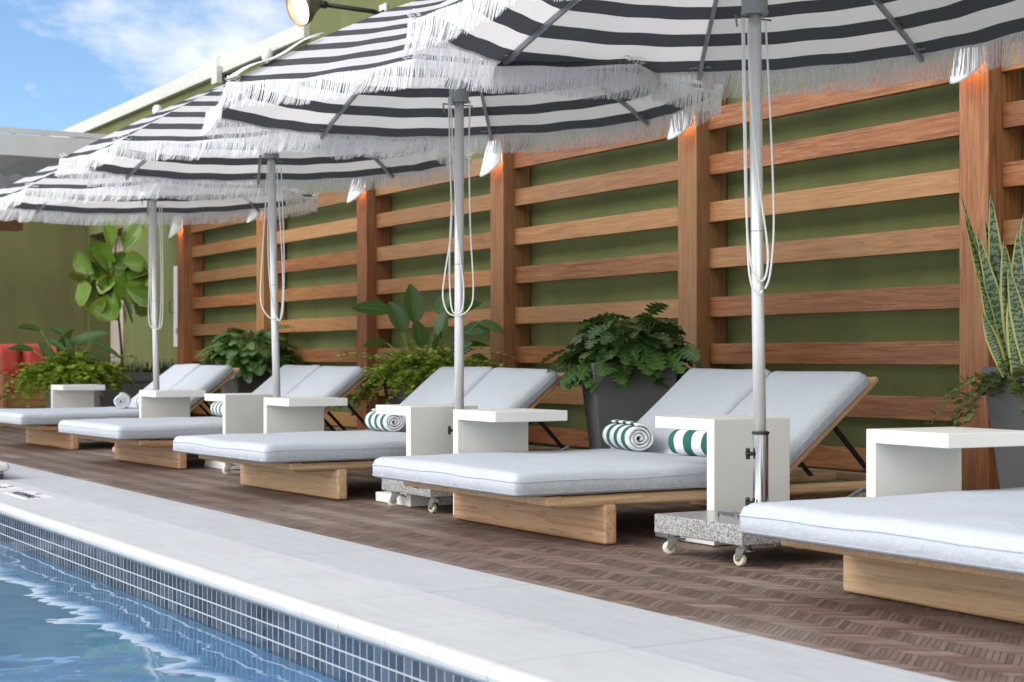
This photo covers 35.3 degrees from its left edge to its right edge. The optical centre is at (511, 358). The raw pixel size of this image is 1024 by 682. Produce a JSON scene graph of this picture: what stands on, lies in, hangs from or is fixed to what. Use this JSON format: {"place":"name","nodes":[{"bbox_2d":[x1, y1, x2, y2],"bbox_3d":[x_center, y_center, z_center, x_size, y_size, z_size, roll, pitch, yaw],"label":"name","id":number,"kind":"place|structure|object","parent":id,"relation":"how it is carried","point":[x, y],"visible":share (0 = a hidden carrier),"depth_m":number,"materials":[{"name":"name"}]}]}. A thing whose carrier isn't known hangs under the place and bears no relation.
{"place":"outdoors","nodes":[
{"label":"outdoors","id":0,"kind":"place"},
{"bbox_2d":[0,354,3,427],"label":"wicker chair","id":1,"kind":"object","parent":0,"point":[1,390],"visible":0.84,"depth_m":18.70,"materials":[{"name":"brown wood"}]},
{"bbox_2d":[0,210,22,230],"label":"timber beam","id":2,"kind":"structure","parent":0,"point":[12,225],"depth_m":19.73,"materials":[{"name":"brown wood"}]},
{"bbox_2d":[0,127,108,188],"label":"pergola","id":3,"kind":"object","parent":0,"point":[23,155],"visible":0.26,"depth_m":17.15,"materials":[{"name":"white paint"}]},
{"bbox_2d":[0,0,295,135],"label":"sky","id":4,"kind":"structure","parent":0,"point":[64,64],"materials":[{"name":"blue"}]},
{"bbox_2d":[0,540,347,681],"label":"water","id":5,"kind":"structure","parent":0,"point":[60,622],"depth_m":5.74,"materials":[{"name":"blue liquid"}]},
{"bbox_2d":[0,479,753,681],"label":"paving","id":6,"kind":"structure","parent":0,"point":[558,654],"depth_m":5.20,"materials":[{"name":"stone"}]},
{"bbox_2d":[0,461,8,478],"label":"raised kerb","id":7,"kind":"structure","parent":6,"relation":"on","point":[4,466],"depth_m":10.65,"materials":[{"name":"concrete"}]},
{"bbox_2d":[0,484,25,490],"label":"pool marker","id":8,"kind":"object","parent":6,"relation":"on","point":[5,487],"visible":1,"depth_m":9.87,"materials":[{"name":"white paint"}]},
{"bbox_2d":[3,491,54,498],"bbox_3d":[-2.827,0.796,9.425,0.170,0.007,0.520,0,0,-31],"label":"pool marker","id":9,"kind":"object","parent":6,"relation":"on","point":[28,495],"visible":1,"depth_m":9.37,"materials":[{"name":"white paint"}]},
{"bbox_2d":[1,461,954,681],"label":"paving strip","id":10,"kind":"object","parent":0,"point":[751,657],"depth_m":5.33,"materials":[{"name":"grey stone"}]},
{"bbox_2d":[0,427,1023,681],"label":"deck","id":11,"kind":"structure","parent":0,"point":[792,595],"depth_m":6.28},
{"bbox_2d":[0,344,74,408],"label":"red sofa","id":12,"kind":"object","parent":11,"relation":"on","point":[9,358],"visible":0.19,"depth_m":20.57,"materials":[{"name":"red fabric"}]},
{"bbox_2d":[0,207,86,408],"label":"yard wall","id":13,"kind":"structure","parent":11,"relation":"on","point":[38,286],"depth_m":23.28,"materials":[{"name":"green paint"}]},
{"bbox_2d":[45,376,90,407],"bbox_3d":[-4.794,0.470,17.360,0.419,0.660,0.419,0,0,-31],"label":"planter","id":14,"kind":"object","parent":11,"relation":"on","point":[48,404],"visible":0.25,"depth_m":17.30,"materials":[{"name":"grey concrete"}]},
{"bbox_2d":[8,323,122,364],"bbox_3d":[-4.809,-0.087,17.378,1.236,0.585,0.230,0,0,-5],"label":"paradise plant","id":15,"kind":"object","parent":14,"relation":"on","point":[64,342],"visible":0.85,"depth_m":17.36,"materials":[{"name":"green plant"}]},
{"bbox_2d":[1,348,138,407],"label":"trailing shrub","id":16,"kind":"object","parent":14,"relation":"in","point":[74,369],"visible":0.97,"depth_m":17.12,"materials":[{"name":"green plant"}]},
{"bbox_2d":[51,384,104,439],"bbox_3d":[-4.297,0.529,15.951,0.420,0.540,0.430,0,0,-31],"label":"side table","id":17,"kind":"object","parent":11,"relation":"on","point":[74,396],"visible":0.45,"depth_m":16.05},
{"bbox_2d":[0,364,240,449],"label":"double lounger","id":18,"kind":"object","parent":11,"relation":"on","point":[40,425],"visible":0.59,"depth_m":14.74,"materials":[{"name":"fabric"}]},
{"bbox_2d":[114,392,130,408],"bbox_3d":[-3.653,0.391,15.106,0.154,0.145,0.440,0,0,-13],"label":"rolled towel","id":19,"kind":"object","parent":18,"relation":"on","point":[123,397],"visible":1,"depth_m":14.90,"materials":[{"name":"white fabric"}]},
{"bbox_2d":[134,396,138,407],"bbox_3d":[-3.336,0.391,14.713,0.153,0.147,0.444,0,0,-25],"label":"rolled towel","id":20,"kind":"object","parent":18,"relation":"on","point":[136,401],"visible":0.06,"depth_m":14.76,"materials":[{"name":"white fabric"}]},
{"bbox_2d":[94,372,162,406],"bbox_3d":[-4.411,0.482,19.028,1.150,0.635,0.520,0,0,-31],"label":"planter","id":21,"kind":"object","parent":11,"relation":"on","point":[142,380],"visible":0.05,"depth_m":18.71,"materials":[{"name":"grey concrete"}]},
{"bbox_2d":[68,221,151,372],"bbox_3d":[-4.695,-0.697,18.931,1.009,1.836,0.511,0,0,-6],"label":"fig tree","id":22,"kind":"object","parent":21,"relation":"on","point":[108,279],"visible":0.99,"depth_m":18.86,"materials":[{"name":"green plant"}]},
{"bbox_2d":[94,357,184,372],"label":"grass tufts","id":23,"kind":"object","parent":21,"relation":"on","point":[164,368],"visible":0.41,"depth_m":19.01,"materials":[{"name":"green plant"}]},
{"bbox_2d":[0,162,318,451],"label":"patio umbrella","id":24,"kind":"object","parent":11,"relation":"on","point":[46,191],"visible":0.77,"depth_m":13.70,"materials":[{"name":"fabric"}]},
{"bbox_2d":[139,390,205,456],"bbox_3d":[-2.784,0.529,13.199,0.420,0.540,0.430,0,0,-31],"label":"side table","id":25,"kind":"object","parent":11,"relation":"on","point":[162,403],"visible":0.46,"depth_m":13.28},
{"bbox_2d":[58,365,371,468],"bbox_3d":[-2.137,0.425,12.608,2.456,0.749,1.360,0,0,-34],"label":"double lounger","id":26,"kind":"object","parent":11,"relation":"on","point":[149,441],"visible":0.44,"depth_m":12.25,"materials":[{"name":"fabric"}]},
{"bbox_2d":[210,401,222,415],"bbox_3d":[-2.320,0.399,12.955,0.137,0.133,0.395,0,0,-25],"label":"rolled towel","id":27,"kind":"object","parent":26,"relation":"on","point":[216,408],"visible":0.48,"depth_m":12.92,"materials":[{"name":"white fabric"}]},
{"bbox_2d":[205,393,272,469],"bbox_3d":[-1.989,0.529,11.856,0.420,0.540,0.430,0,0,-31],"label":"side table","id":28,"kind":"object","parent":11,"relation":"on","point":[243,413],"visible":0.56,"depth_m":11.64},
{"bbox_2d":[217,362,270,392],"bbox_3d":[-2.659,0.415,16.462,0.548,0.770,0.548,0,0,-31],"label":"planter","id":29,"kind":"object","parent":11,"relation":"on","point":[235,384],"visible":0.22,"depth_m":16.21,"materials":[{"name":"grey concrete"}]},
{"bbox_2d":[195,324,307,382],"bbox_3d":[-2.623,-0.033,16.451,1.161,0.640,1.077,0,0,7],"label":"philodendron","id":30,"kind":"object","parent":29,"relation":"in","point":[229,349],"visible":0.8,"depth_m":16.19,"materials":[{"name":"green plant"}]},
{"bbox_2d":[55,84,473,474],"bbox_3d":[-1.664,-0.616,11.047,2.717,2.829,2.713,0,0,-31],"label":"patio umbrella","id":31,"kind":"object","parent":11,"relation":"on","point":[169,145],"visible":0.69,"depth_m":11.36,"materials":[{"name":"fabric"}]},
{"bbox_2d":[264,397,347,478],"bbox_3d":[-1.373,0.529,10.698,0.420,0.540,0.430,0,0,-31],"label":"side table","id":32,"kind":"object","parent":11,"relation":"on","point":[292,414],"visible":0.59,"depth_m":10.78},
{"bbox_2d":[173,366,581,499],"bbox_3d":[-0.715,0.425,10.069,2.456,0.748,1.360,0,0,-34],"label":"double lounger","id":33,"kind":"object","parent":11,"relation":"on","point":[316,463],"visible":0.64,"depth_m":9.62,"materials":[{"name":"fabric"}]},
{"bbox_2d":[364,408,404,431],"bbox_3d":[-0.824,0.396,10.390,0.144,0.141,0.418,0,0,-25],"label":"rolled towel","id":34,"kind":"object","parent":33,"relation":"on","point":[373,420],"visible":0.89,"depth_m":10.24,"materials":[{"name":"white fabric"}]},
{"bbox_2d":[383,369,433,404],"bbox_3d":[-0.685,0.440,12.657,0.518,0.720,0.518,0,0,-31],"label":"planter","id":35,"kind":"object","parent":11,"relation":"on","point":[395,399],"visible":0.13,"depth_m":12.56,"materials":[{"name":"grey concrete"}]},
{"bbox_2d":[336,339,514,415],"bbox_3d":[-0.673,0.157,12.625,1.417,0.618,1.463,0,0,12],"label":"trailing shrub","id":36,"kind":"object","parent":35,"relation":"in","point":[394,367],"visible":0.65,"depth_m":12.39,"materials":[{"name":"green plant"}]},
{"bbox_2d":[351,284,503,362],"bbox_3d":[-0.663,-0.222,12.649,1.202,0.738,0.313,0,0,0],"label":"paradise plant","id":37,"kind":"object","parent":35,"relation":"on","point":[413,310],"visible":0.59,"depth_m":12.66,"materials":[{"name":"green plant"}]},
{"bbox_2d":[376,404,477,506],"bbox_3d":[-0.476,0.529,8.969,0.420,0.540,0.430,0,0,-31],"label":"side table","id":38,"kind":"object","parent":11,"relation":"on","point":[427,425],"visible":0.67,"depth_m":8.75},
{"bbox_2d":[201,0,721,512],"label":"patio umbrella","id":39,"kind":"object","parent":11,"relation":"on","point":[369,82],"visible":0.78,"depth_m":8.92,"materials":[{"name":"fabric"}]},
{"bbox_2d":[453,408,566,514],"bbox_3d":[-0.011,0.529,8.134,0.420,0.540,0.430,0,0,-31],"label":"side table","id":40,"kind":"object","parent":11,"relation":"on","point":[488,430],"visible":0.53,"depth_m":8.20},
{"bbox_2d":[54,0,1023,491],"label":"building wall","id":41,"kind":"structure","parent":11,"relation":"on","point":[912,270],"depth_m":11.56,"materials":[{"name":"paint"}]},
{"bbox_2d":[110,235,122,364],"bbox_3d":[-5.461,-0.490,22.990,0.070,2.580,1.590,0,0,-31],"label":"door leaf","id":42,"kind":"structure","parent":41,"relation":"in","point":[114,331],"depth_m":23.40,"materials":[{"name":"paint"}]},
{"bbox_2d":[152,105,161,113],"bbox_3d":[-4.424,-3.103,20.333,0.232,0.194,0.124,0,0,-31],"label":"globe lamp","id":43,"kind":"object","parent":41,"relation":"attached to","point":[156,108],"visible":0.5,"depth_m":20.26,"materials":[{"name":"white glass"}]},
{"bbox_2d":[169,266,176,346],"bbox_3d":[-4.102,-0.650,19.873,0.143,1.000,0.420,0,0,-31],"label":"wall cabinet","id":44,"kind":"object","parent":41,"relation":"attached to","point":[175,306],"depth_m":19.95,"materials":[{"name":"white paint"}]},
{"bbox_2d":[174,271,176,341],"bbox_3d":[-4.113,-0.650,19.866,0.010,0.880,0.320,0,0,-31],"label":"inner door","id":45,"kind":"structure","parent":44,"relation":"in","point":[175,272],"depth_m":19.95,"materials":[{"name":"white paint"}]},
{"bbox_2d":[211,55,221,84],"bbox_3d":[-3.418,-3.348,18.663,0.076,0.336,0.180,0,0,-31],"label":"junction box","id":46,"kind":"object","parent":41,"relation":"attached to","point":[216,74],"visible":1,"depth_m":18.60,"materials":[{"name":"white plastic"}]},
{"bbox_2d":[261,47,272,62],"bbox_3d":[-2.564,-3.223,17.193,0.232,0.194,0.124,0,0,-31],"label":"globe lamp","id":47,"kind":"object","parent":41,"relation":"attached to","point":[266,52],"visible":0.77,"depth_m":17.12,"materials":[{"name":"white glass"}]},
{"bbox_2d":[286,0,387,26],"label":"arm spotlight","id":48,"kind":"object","parent":41,"relation":"attached to","point":[301,13],"visible":0.86,"depth_m":14.74,"materials":[{"name":"paint"}]},
{"bbox_2d":[177,36,1023,490],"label":"timber trellis","id":49,"kind":"object","parent":11,"relation":"on","point":[985,124],"visible":0.55,"depth_m":10.59,"materials":[{"name":"brown wood"}]},
{"bbox_2d":[168,215,181,237],"bbox_3d":[-4.039,-1.577,19.251,0.140,0.285,0.180,0,0,-31],"label":"wall sconce","id":50,"kind":"object","parent":49,"relation":"attached to","point":[175,229],"depth_m":19.20,"materials":[{"name":"white glass"}]},
{"bbox_2d":[247,209,259,222],"bbox_3d":[-2.740,-1.577,17.056,0.140,0.285,0.180,0,0,-31],"label":"wall sconce","id":51,"kind":"object","parent":49,"relation":"attached to","point":[252,217],"depth_m":17.00,"materials":[{"name":"white glass"}]},
{"bbox_2d":[347,178,364,202],"bbox_3d":[-1.461,-1.577,14.897,0.140,0.285,0.180,0,0,-31],"label":"wall sconce","id":52,"kind":"object","parent":49,"relation":"attached to","point":[354,195],"depth_m":14.84,"materials":[{"name":"white glass"}]},
{"bbox_2d":[480,141,501,176],"bbox_3d":[-0.187,-1.577,12.746,0.140,0.285,0.180,0,0,-31],"label":"wall sconce","id":53,"kind":"object","parent":49,"relation":"attached to","point":[491,162],"depth_m":12.70,"materials":[{"name":"white glass"}]},
{"bbox_2d":[667,110,693,139],"bbox_3d":[1.089,-1.577,10.590,0.140,0.285,0.180,0,0,-31],"label":"wall sconce","id":54,"kind":"object","parent":49,"relation":"attached to","point":[672,135],"depth_m":10.54,"materials":[{"name":"white glass"}]},
{"bbox_2d":[949,45,984,83],"bbox_3d":[2.363,-1.577,8.439,0.140,0.285,0.180,0,0,-31],"label":"wall sconce","id":55,"kind":"object","parent":49,"relation":"attached to","point":[957,79],"depth_m":8.39,"materials":[{"name":"white glass"}]},
{"bbox_2d":[372,368,878,544],"bbox_3d":[0.708,0.425,7.864,2.455,0.748,1.360,0,0,-31],"label":"double lounger","id":56,"kind":"object","parent":11,"relation":"on","point":[581,495],"visible":0.71,"depth_m":7.50,"materials":[{"name":"fabric"}]},
{"bbox_2d":[601,420,653,450],"bbox_3d":[0.590,0.392,8.239,0.153,0.149,0.441,0,0,-15],"label":"rolled towel","id":57,"kind":"object","parent":56,"relation":"on","point":[629,435],"visible":1,"depth_m":8.07,"materials":[{"name":"white fabric"}]},
{"bbox_2d":[668,429,706,456],"bbox_3d":[0.945,0.393,7.639,0.152,0.145,0.443,0,0,-41],"label":"rolled towel","id":58,"kind":"object","parent":56,"relation":"on","point":[688,442],"visible":0.36,"depth_m":7.66,"materials":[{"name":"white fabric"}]},
{"bbox_2d":[581,363,677,448],"bbox_3d":[0.716,0.412,9.977,0.528,0.775,0.528,0,0,-7],"label":"planter","id":59,"kind":"object","parent":11,"relation":"on","point":[637,399],"visible":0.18,"depth_m":9.74,"materials":[{"name":"grey concrete"}]},
{"bbox_2d":[538,302,703,392],"bbox_3d":[0.735,-0.062,9.937,0.940,0.564,1.006,0,0,-31],"label":"philodendron","id":60,"kind":"object","parent":59,"relation":"in","point":[642,350],"visible":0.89,"depth_m":9.72,"materials":[{"name":"green plant"}]},
{"bbox_2d":[403,0,1023,565],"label":"patio umbrella","id":61,"kind":"object","parent":11,"relation":"on","point":[751,44],"visible":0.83,"depth_m":7.32,"materials":[{"name":"fabric"}]},
{"bbox_2d":[655,415,789,545],"bbox_3d":[0.932,0.529,7.159,0.420,0.540,0.430,0,0,-31],"label":"side table","id":62,"kind":"object","parent":11,"relation":"on","point":[729,468],"visible":0.57,"depth_m":6.95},
{"bbox_2d":[739,487,1023,623],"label":"double lounger","id":63,"kind":"object","parent":11,"relation":"on","point":[960,551],"visible":1,"depth_m":4.96,"materials":[{"name":"fabric"}]},
{"bbox_2d":[866,427,1023,496],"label":"side table","id":64,"kind":"object","parent":11,"relation":"on","point":[908,461],"visible":0.45,"depth_m":5.93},
{"bbox_2d":[982,366,1023,488],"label":"planter","id":65,"kind":"object","parent":11,"relation":"on","point":[1005,406],"visible":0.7,"depth_m":7.26,"materials":[{"name":"grey concrete"}]},
{"bbox_2d":[924,358,1023,426],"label":"twiggy shrub","id":66,"kind":"object","parent":65,"relation":"in","point":[982,384],"visible":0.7,"depth_m":7.27,"materials":[{"name":"green plant"}]},
{"bbox_2d":[960,194,1023,380],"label":"snake plant","id":67,"kind":"object","parent":65,"relation":"in","point":[999,277],"visible":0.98,"depth_m":7.21,"materials":[{"name":"green plant"}]},
{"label":"pool basin","id":68,"kind":"structure","parent":0,"visible":0},
{"bbox_2d":[0,514,476,681],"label":"pool wall","id":69,"kind":"structure","parent":68,"relation":"on","point":[342,656],"depth_m":5.83,"materials":[{"name":"blue tile"}]},
{"bbox_2d":[0,501,563,681],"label":"pool coping","id":70,"kind":"object","parent":69,"relation":"on","point":[459,661],"visible":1,"depth_m":5.26,"materials":[{"name":"stone"}]}
]}

